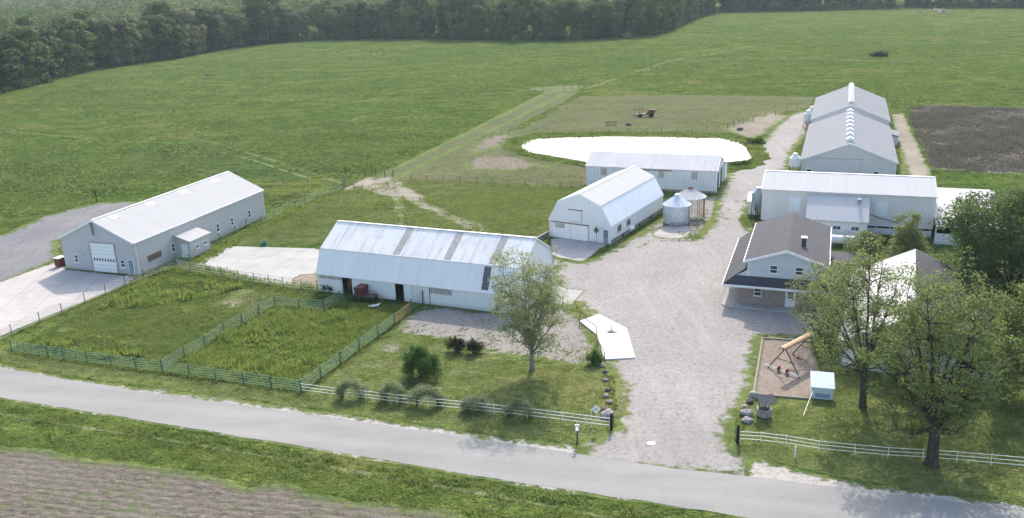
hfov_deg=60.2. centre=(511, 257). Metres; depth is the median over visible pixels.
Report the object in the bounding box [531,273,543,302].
end door
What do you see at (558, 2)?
forest tree
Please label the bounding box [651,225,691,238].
bin pad
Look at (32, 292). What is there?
shop drive
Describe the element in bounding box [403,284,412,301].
sliding door
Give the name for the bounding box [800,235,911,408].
yard tree
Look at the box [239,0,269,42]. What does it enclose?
forest tree
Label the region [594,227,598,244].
diamond sign
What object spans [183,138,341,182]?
wheel track
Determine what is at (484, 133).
wheel track
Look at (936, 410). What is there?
yard tree
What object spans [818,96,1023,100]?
wheel track
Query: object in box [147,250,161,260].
boarded window
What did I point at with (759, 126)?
worn edge
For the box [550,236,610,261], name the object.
barn apron
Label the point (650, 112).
old implement
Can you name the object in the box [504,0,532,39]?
forest tree
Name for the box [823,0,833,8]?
forest tree
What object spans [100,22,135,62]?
forest tree
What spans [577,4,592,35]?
forest tree
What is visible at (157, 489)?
seedlings
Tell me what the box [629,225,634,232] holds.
fuel tank
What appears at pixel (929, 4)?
forest tree
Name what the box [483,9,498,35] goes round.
forest tree
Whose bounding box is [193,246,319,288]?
concrete yard
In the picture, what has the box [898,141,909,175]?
grass
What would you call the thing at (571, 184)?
pipe gate
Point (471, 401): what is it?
arching shrub
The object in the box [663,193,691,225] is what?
grain bin
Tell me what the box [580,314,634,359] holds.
hydrant slab
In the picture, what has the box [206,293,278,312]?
trodden ground
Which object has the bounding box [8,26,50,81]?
forest tree
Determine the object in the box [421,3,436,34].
forest tree
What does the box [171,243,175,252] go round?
window
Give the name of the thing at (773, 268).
window
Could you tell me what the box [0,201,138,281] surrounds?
gravel lot
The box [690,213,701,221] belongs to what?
crib pad
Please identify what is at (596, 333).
pipe railing
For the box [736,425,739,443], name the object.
gate post
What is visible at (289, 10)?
forest tree
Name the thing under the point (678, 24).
undergrowth
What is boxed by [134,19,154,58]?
forest tree
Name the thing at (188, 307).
bare patch
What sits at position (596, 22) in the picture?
forest tree
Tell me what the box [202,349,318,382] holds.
tall weeds
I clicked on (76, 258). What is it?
window
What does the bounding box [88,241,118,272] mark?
overhead door
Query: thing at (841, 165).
sliding door
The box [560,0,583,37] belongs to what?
forest tree
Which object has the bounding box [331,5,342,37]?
forest tree
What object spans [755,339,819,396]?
play area
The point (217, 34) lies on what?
forest tree
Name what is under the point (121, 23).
forest tree
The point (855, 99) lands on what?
livestock house
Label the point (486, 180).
field fence
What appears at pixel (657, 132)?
field fence
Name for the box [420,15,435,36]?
forest tree
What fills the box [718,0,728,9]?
forest tree
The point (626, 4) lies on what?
forest tree
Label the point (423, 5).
forest tree
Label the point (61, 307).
pipe fence
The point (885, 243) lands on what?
shrub
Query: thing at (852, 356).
overhead door
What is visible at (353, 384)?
arching shrub
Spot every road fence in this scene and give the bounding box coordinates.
[300,383,609,428]
[740,431,1023,465]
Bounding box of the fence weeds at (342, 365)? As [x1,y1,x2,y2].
[302,323,397,393]
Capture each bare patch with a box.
[56,326,79,331]
[123,339,148,345]
[173,305,198,310]
[231,289,256,294]
[360,362,382,367]
[378,343,402,352]
[441,369,455,375]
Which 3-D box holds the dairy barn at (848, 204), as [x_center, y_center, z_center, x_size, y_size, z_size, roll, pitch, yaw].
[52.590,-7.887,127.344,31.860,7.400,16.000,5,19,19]
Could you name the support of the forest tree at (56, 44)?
on the ground at (706, 26)
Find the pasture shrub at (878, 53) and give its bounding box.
[868,50,888,56]
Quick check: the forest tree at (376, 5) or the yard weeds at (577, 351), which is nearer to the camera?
the yard weeds at (577, 351)
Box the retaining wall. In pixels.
[537,231,548,239]
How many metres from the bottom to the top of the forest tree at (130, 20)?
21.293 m
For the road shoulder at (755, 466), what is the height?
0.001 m
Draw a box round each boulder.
[601,408,614,419]
[740,409,753,417]
[741,416,753,423]
[746,398,753,403]
[748,391,760,398]
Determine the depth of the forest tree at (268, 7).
534.80 m
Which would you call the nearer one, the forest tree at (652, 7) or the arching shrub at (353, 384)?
the arching shrub at (353, 384)
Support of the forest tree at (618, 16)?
on the ground at (706, 26)
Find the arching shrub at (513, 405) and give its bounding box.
[502,396,535,417]
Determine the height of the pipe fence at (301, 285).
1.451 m
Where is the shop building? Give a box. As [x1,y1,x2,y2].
[58,171,265,274]
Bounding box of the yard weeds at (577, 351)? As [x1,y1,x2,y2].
[392,315,598,363]
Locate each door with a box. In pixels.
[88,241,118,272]
[127,259,134,273]
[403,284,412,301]
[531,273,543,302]
[551,221,588,240]
[568,209,582,222]
[603,229,608,243]
[670,222,684,224]
[785,291,795,307]
[834,159,860,173]
[843,346,853,365]
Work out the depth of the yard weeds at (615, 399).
80.68 m
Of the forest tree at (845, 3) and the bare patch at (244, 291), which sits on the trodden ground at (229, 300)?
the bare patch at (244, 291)
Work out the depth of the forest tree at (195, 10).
499.03 m
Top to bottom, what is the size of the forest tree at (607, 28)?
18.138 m
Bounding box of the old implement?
[631,109,655,116]
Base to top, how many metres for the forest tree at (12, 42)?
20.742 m
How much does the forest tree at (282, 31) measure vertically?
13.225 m
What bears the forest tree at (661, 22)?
on the ground at (706, 26)
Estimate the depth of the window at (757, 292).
100.56 m
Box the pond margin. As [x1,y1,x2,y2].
[502,131,771,172]
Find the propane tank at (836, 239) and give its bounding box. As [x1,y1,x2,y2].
[831,234,860,246]
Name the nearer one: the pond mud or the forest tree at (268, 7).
the pond mud
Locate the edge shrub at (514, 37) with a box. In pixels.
[511,34,519,40]
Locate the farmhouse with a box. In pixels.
[722,213,870,313]
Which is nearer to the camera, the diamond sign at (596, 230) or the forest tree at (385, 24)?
the diamond sign at (596, 230)
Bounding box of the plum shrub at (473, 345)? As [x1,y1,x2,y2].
[466,338,485,354]
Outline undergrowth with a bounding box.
[0,3,1023,92]
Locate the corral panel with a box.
[263,190,304,202]
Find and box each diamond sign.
[591,405,599,427]
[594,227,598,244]
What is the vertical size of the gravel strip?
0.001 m
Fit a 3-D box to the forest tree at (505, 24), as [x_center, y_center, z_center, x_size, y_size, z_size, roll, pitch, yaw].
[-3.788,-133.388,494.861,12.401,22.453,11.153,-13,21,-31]
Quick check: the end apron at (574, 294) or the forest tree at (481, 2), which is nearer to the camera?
the end apron at (574, 294)
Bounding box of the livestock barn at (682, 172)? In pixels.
[585,151,727,193]
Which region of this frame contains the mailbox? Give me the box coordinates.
[575,424,578,443]
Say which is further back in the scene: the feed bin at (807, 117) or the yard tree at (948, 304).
the feed bin at (807, 117)
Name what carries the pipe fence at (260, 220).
on the ground at (706, 26)
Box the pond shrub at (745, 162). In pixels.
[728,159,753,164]
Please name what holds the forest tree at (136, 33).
on the ground at (706, 26)
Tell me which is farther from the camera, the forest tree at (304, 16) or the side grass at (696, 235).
the forest tree at (304, 16)
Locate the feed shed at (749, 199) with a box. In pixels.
[747,192,758,214]
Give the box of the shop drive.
[0,262,136,335]
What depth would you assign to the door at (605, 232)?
125.12 m
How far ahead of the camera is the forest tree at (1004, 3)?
622.59 m
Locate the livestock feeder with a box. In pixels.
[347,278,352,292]
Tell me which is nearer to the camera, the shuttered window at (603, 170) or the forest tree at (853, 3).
the shuttered window at (603, 170)
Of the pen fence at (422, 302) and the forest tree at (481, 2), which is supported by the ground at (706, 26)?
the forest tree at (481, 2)
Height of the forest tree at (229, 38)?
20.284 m
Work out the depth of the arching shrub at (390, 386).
81.17 m
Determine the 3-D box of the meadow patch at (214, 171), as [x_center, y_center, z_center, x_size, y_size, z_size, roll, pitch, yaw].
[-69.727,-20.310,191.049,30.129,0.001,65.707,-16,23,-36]
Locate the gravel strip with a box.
[388,305,598,366]
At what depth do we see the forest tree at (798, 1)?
679.17 m
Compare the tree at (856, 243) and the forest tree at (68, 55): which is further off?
the forest tree at (68, 55)
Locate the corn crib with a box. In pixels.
[679,187,706,217]
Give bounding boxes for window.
[73,254,79,262]
[120,260,125,267]
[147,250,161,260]
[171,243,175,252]
[216,223,220,232]
[601,168,606,174]
[658,171,663,177]
[691,172,697,179]
[753,289,761,296]
[769,265,777,274]
[795,267,803,275]
[957,360,970,371]
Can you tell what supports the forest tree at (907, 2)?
on the ground at (706, 26)
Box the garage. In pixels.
[838,249,997,386]
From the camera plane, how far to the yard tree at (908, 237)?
106.95 m
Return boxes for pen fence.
[9,340,300,390]
[160,295,275,369]
[274,287,344,310]
[299,313,394,392]
[410,290,423,311]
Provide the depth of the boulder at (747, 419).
75.46 m
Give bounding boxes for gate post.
[610,413,612,430]
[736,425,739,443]
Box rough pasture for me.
[413,95,815,186]
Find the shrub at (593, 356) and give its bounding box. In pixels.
[585,347,603,366]
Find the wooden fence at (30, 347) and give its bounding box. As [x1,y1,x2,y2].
[12,341,46,354]
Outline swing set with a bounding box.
[764,332,823,377]
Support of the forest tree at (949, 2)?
on the ground at (706, 26)
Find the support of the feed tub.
on the ground at (706, 26)
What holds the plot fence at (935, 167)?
on the ground at (706, 26)
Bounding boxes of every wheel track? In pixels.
[0,130,242,143]
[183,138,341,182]
[218,151,310,178]
[268,115,367,132]
[342,91,521,104]
[371,90,554,179]
[389,94,566,180]
[583,46,754,88]
[678,58,914,61]
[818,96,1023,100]
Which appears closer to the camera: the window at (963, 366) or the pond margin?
the window at (963, 366)
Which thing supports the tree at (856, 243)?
on the ground at (706, 26)
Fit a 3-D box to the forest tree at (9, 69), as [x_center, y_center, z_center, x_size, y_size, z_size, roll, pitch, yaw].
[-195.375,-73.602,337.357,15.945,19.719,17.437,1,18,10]
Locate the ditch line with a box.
[0,414,613,517]
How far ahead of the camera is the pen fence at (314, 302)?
105.12 m
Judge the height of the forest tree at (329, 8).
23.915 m
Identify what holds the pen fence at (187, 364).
on the front lawn at (394, 369)
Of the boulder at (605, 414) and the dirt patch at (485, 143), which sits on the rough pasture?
the dirt patch at (485, 143)
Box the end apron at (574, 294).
[553,282,584,305]
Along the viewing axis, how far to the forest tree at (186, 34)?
461.12 m
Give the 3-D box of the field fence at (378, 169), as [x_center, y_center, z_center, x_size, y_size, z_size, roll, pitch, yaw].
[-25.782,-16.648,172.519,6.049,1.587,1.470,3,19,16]
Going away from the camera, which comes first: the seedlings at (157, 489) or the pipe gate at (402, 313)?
the seedlings at (157, 489)
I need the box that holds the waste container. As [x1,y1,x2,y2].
[53,255,65,266]
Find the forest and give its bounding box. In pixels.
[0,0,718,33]
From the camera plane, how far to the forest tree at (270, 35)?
542.28 m
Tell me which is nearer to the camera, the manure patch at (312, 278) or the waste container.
the manure patch at (312, 278)
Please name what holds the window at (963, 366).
in the garage
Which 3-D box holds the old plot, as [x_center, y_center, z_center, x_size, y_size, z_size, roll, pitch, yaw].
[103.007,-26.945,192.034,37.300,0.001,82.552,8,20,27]
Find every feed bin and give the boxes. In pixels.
[751,187,761,220]
[789,153,800,170]
[803,110,811,127]
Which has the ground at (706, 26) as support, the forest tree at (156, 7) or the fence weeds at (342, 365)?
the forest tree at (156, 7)
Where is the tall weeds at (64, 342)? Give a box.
[35,331,145,359]
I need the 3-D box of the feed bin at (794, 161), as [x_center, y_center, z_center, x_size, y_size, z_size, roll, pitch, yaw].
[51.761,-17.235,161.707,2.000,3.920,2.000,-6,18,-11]
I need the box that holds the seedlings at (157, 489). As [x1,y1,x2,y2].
[0,452,409,517]
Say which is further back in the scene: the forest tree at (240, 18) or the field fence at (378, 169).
the forest tree at (240, 18)
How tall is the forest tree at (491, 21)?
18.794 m
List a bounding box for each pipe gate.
[395,302,411,322]
[560,181,581,188]
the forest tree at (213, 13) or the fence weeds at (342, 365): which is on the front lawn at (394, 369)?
the fence weeds at (342, 365)
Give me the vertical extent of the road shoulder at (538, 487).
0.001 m
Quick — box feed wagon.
[351,283,381,302]
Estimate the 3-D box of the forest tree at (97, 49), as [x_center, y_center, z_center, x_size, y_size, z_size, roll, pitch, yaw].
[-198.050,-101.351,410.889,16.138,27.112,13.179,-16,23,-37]
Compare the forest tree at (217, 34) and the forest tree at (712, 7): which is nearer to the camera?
the forest tree at (217, 34)
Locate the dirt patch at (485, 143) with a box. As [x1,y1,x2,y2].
[464,131,517,154]
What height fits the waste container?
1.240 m
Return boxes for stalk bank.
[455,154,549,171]
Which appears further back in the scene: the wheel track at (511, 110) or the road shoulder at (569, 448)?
the wheel track at (511, 110)
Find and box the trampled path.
[342,177,493,232]
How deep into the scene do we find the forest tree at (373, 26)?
543.56 m
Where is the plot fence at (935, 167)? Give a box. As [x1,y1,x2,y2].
[932,164,1018,175]
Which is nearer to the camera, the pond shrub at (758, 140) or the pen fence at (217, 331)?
the pen fence at (217, 331)
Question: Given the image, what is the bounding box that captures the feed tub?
[260,241,266,245]
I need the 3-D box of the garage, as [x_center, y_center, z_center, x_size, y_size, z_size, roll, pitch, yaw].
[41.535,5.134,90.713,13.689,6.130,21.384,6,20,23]
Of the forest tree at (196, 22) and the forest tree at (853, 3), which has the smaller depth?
the forest tree at (196, 22)
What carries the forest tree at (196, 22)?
on the ground at (706, 26)
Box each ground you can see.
[0,0,1023,517]
[17,270,321,369]
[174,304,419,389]
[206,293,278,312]
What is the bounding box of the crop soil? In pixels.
[0,446,466,517]
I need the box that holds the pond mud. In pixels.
[522,136,746,163]
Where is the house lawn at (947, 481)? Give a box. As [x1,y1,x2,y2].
[738,342,1023,498]
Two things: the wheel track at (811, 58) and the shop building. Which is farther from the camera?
the wheel track at (811, 58)
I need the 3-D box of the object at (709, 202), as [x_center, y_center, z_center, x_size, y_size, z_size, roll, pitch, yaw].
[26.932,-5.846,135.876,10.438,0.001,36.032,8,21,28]
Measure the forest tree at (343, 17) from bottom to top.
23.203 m
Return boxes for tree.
[0,34,30,87]
[0,47,23,90]
[5,44,37,82]
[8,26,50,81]
[14,16,38,72]
[27,26,58,76]
[34,25,65,76]
[47,16,96,71]
[50,24,85,71]
[53,41,76,75]
[73,9,105,68]
[77,20,103,65]
[91,17,121,66]
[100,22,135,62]
[111,18,136,62]
[117,22,143,62]
[124,18,140,55]
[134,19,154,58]
[141,0,176,54]
[142,14,173,59]
[152,18,187,57]
[162,31,189,54]
[168,9,201,54]
[177,8,206,51]
[190,7,209,43]
[193,20,208,47]
[194,8,226,50]
[201,7,230,23]
[207,23,228,47]
[211,4,252,46]
[215,12,234,46]
[230,9,259,44]
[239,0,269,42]
[240,5,269,38]
[256,2,278,42]
[257,0,275,41]
[264,0,287,36]
[270,20,289,41]
[277,3,297,34]
[279,12,293,39]
[284,12,303,40]
[291,10,310,39]
[305,1,331,37]
[321,0,334,33]
[323,9,343,37]
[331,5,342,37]
[337,0,356,38]
[352,2,372,37]
[353,0,368,34]
[362,3,382,36]
[375,0,396,37]
[375,2,390,34]
[419,0,434,34]
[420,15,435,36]
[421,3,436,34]
[431,0,448,37]
[467,0,487,35]
[468,4,486,38]
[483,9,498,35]
[485,6,499,38]
[486,245,578,370]
[494,0,514,39]
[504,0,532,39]
[514,3,526,35]
[528,0,547,34]
[529,5,544,37]
[541,0,570,33]
[541,2,555,38]
[553,4,568,36]
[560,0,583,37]
[569,5,584,33]
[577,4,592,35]
[586,0,606,37]
[600,4,614,36]
[609,0,625,36]
[619,2,634,33]
[627,0,648,34]
[643,0,662,32]
[650,2,665,26]
[655,4,667,29]
[710,0,715,10]
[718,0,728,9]
[779,0,790,9]
[784,260,866,343]
[791,0,803,8]
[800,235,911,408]
[813,0,825,9]
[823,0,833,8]
[836,229,890,262]
[837,0,850,8]
[848,0,858,8]
[852,261,1023,468]
[860,268,975,399]
[875,0,891,7]
[881,209,933,257]
[885,0,896,5]
[902,0,910,6]
[909,0,923,6]
[918,246,1023,389]
[925,0,935,6]
[928,184,1023,307]
[935,0,945,6]
[946,0,958,6]
[963,275,1023,397]
[974,0,984,6]
[994,0,1006,6]
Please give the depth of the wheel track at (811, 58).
345.78 m
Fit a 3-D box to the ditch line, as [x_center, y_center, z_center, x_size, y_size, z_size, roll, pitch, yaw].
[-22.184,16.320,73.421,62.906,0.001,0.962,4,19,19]
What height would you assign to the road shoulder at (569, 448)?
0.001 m
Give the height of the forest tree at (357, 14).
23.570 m
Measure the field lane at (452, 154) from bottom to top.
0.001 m
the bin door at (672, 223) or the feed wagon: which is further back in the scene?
the bin door at (672, 223)
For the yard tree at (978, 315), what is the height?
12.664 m
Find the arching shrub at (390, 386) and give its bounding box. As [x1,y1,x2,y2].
[376,379,407,401]
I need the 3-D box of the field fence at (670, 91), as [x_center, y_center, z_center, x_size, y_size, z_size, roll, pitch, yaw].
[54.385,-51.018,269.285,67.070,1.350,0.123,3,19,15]
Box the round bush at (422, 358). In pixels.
[400,341,442,380]
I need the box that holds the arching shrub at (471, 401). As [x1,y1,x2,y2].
[458,393,489,414]
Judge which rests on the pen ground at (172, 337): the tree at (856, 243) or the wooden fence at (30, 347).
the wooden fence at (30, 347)
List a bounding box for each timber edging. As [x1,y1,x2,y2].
[753,337,762,390]
[760,393,809,399]
[763,337,811,342]
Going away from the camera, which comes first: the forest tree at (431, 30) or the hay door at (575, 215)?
the hay door at (575, 215)
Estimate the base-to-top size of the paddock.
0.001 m
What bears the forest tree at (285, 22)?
on the ground at (706, 26)
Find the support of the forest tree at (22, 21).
on the ground at (706, 26)
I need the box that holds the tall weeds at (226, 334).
[208,307,361,347]
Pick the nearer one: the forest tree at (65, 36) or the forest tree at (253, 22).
the forest tree at (65, 36)
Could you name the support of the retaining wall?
on the paddock
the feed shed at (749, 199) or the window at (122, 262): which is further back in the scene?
the feed shed at (749, 199)
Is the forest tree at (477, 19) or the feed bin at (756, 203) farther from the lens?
the forest tree at (477, 19)
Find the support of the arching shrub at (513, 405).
on the front lawn at (394, 369)
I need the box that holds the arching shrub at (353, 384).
[332,378,370,399]
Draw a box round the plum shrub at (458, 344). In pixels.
[444,335,466,352]
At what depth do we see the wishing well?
75.87 m
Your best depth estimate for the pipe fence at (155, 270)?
119.12 m
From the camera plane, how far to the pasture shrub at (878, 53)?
346.69 m
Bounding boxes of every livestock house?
[801,108,899,174]
[810,83,890,125]
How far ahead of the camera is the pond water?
191.89 m
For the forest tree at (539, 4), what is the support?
on the ground at (706, 26)
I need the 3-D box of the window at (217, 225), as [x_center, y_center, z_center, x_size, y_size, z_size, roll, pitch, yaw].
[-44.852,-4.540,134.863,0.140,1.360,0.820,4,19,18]
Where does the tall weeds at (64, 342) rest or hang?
on the pen ground at (172, 337)
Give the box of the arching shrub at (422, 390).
[404,383,448,406]
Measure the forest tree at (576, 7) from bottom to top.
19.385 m
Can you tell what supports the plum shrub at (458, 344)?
on the front lawn at (394, 369)
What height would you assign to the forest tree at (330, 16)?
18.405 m
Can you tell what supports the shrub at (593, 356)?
on the front lawn at (394, 369)
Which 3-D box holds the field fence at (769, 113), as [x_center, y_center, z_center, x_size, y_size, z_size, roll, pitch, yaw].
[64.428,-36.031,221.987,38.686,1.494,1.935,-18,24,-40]
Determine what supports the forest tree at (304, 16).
on the ground at (706, 26)
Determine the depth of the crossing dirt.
288.76 m
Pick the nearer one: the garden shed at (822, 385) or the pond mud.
the garden shed at (822, 385)
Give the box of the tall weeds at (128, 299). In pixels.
[93,273,241,308]
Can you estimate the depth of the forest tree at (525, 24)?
500.42 m
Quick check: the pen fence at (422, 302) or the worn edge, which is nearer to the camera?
the pen fence at (422, 302)
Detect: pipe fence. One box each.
[0,277,124,338]
[123,258,189,285]
[175,183,342,265]
[189,263,317,289]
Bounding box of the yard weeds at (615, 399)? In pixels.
[590,368,632,442]
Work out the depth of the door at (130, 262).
119.34 m
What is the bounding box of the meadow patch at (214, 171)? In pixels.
[115,140,310,181]
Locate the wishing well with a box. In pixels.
[753,394,776,418]
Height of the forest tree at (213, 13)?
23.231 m
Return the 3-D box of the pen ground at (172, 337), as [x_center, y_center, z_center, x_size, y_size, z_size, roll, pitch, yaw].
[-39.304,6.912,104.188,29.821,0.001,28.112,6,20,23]
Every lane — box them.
[373,91,580,182]
[891,113,932,176]
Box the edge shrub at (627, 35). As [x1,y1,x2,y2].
[623,30,632,37]
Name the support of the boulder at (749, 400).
on the house lawn at (947, 481)
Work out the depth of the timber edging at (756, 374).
85.95 m
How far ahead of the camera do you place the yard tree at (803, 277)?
89.72 m
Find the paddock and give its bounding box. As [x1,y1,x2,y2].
[199,179,577,258]
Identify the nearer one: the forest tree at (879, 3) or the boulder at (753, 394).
the boulder at (753, 394)
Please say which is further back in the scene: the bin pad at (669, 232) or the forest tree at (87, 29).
the forest tree at (87, 29)
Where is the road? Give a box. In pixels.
[0,368,1023,517]
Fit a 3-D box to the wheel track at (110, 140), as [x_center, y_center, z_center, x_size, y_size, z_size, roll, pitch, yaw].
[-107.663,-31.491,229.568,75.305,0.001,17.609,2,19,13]
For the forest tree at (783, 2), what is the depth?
682.59 m
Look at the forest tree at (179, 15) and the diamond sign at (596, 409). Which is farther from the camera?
the forest tree at (179, 15)
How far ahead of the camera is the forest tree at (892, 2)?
668.29 m
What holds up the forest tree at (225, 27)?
on the ground at (706, 26)
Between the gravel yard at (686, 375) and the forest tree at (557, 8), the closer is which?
the gravel yard at (686, 375)
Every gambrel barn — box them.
[316,220,554,312]
[548,165,663,243]
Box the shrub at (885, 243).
[879,236,902,247]
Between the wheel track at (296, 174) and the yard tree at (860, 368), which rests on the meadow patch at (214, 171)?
the wheel track at (296, 174)
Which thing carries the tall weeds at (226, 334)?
on the weedy pen ground at (291, 349)
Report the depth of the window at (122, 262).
119.72 m
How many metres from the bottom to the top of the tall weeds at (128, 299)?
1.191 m
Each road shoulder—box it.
[0,363,576,453]
[0,397,744,517]
[742,452,1023,510]
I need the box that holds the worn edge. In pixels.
[719,112,787,137]
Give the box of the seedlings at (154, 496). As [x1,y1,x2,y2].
[1,462,440,517]
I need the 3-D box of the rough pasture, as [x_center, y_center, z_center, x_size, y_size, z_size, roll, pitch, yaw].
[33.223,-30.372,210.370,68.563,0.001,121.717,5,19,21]
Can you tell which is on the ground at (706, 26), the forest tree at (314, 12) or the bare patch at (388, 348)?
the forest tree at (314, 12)
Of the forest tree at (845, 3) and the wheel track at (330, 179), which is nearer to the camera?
the wheel track at (330, 179)
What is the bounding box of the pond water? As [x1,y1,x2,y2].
[522,137,750,161]
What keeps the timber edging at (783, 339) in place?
on the play area
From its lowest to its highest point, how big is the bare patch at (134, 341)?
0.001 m
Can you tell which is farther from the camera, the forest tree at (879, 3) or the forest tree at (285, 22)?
the forest tree at (879, 3)
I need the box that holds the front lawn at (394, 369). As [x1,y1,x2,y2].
[0,336,608,442]
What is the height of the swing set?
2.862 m
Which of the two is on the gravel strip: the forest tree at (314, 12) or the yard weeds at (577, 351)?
the yard weeds at (577, 351)
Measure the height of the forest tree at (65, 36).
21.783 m
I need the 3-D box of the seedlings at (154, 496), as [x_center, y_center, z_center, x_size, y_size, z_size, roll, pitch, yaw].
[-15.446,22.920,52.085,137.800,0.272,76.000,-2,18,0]
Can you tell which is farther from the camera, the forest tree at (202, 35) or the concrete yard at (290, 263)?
the forest tree at (202, 35)
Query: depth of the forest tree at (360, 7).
544.02 m
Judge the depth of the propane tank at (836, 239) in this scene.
120.07 m
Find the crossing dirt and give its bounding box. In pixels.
[526,85,582,91]
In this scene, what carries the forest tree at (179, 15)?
on the ground at (706, 26)
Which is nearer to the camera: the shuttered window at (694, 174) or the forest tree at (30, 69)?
the shuttered window at (694, 174)
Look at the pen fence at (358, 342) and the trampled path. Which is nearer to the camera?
the pen fence at (358, 342)
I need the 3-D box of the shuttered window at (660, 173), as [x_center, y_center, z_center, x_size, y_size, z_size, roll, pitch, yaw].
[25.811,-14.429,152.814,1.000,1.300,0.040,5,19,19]
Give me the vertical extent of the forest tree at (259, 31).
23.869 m
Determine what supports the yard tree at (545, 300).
on the front lawn at (394, 369)
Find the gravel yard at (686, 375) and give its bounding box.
[551,110,838,475]
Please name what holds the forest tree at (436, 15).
on the ground at (706, 26)
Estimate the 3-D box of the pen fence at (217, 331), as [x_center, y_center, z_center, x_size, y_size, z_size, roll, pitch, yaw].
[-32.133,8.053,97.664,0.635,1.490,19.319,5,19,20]
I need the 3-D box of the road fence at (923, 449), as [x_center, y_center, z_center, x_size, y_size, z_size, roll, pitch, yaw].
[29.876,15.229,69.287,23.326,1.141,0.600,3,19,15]
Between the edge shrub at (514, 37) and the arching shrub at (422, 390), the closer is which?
the arching shrub at (422, 390)
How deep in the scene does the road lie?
70.96 m
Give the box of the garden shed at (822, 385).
[810,371,834,399]
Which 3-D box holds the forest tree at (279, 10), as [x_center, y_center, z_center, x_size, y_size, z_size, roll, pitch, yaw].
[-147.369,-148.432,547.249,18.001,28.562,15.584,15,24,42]
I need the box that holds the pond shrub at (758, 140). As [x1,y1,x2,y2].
[746,137,765,143]
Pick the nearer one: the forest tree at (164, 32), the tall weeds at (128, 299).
the tall weeds at (128, 299)
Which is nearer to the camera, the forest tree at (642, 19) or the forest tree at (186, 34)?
the forest tree at (186, 34)
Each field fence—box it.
[364,167,393,176]
[410,174,559,187]
[578,123,727,133]
[582,88,791,91]
[727,103,802,127]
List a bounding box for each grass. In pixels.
[0,401,668,517]
[636,209,707,247]
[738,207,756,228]
[898,141,909,175]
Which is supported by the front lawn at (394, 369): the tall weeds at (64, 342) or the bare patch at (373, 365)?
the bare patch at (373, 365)
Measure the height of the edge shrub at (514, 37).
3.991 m
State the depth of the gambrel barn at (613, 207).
128.38 m
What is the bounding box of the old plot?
[909,104,1023,173]
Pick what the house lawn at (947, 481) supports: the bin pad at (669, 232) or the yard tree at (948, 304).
the yard tree at (948, 304)
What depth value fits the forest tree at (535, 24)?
485.08 m
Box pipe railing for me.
[579,314,604,361]
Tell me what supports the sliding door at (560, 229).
in the gambrel barn at (613, 207)
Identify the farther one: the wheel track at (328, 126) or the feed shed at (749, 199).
the wheel track at (328, 126)
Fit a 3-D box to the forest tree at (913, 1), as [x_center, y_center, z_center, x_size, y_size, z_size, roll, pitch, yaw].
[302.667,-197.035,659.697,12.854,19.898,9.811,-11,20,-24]
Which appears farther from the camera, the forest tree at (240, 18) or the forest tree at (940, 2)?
the forest tree at (940, 2)
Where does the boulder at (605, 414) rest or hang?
on the front lawn at (394, 369)
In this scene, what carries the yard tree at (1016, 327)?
on the house lawn at (947, 481)
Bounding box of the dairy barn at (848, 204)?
[761,170,1005,244]
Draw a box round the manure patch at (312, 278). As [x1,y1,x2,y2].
[289,273,317,288]
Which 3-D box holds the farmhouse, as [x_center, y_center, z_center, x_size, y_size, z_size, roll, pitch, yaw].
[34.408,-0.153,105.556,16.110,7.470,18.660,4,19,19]
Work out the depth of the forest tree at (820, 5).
677.33 m
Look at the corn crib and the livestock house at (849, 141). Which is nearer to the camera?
the corn crib
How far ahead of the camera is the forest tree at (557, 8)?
487.11 m
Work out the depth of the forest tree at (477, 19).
501.81 m

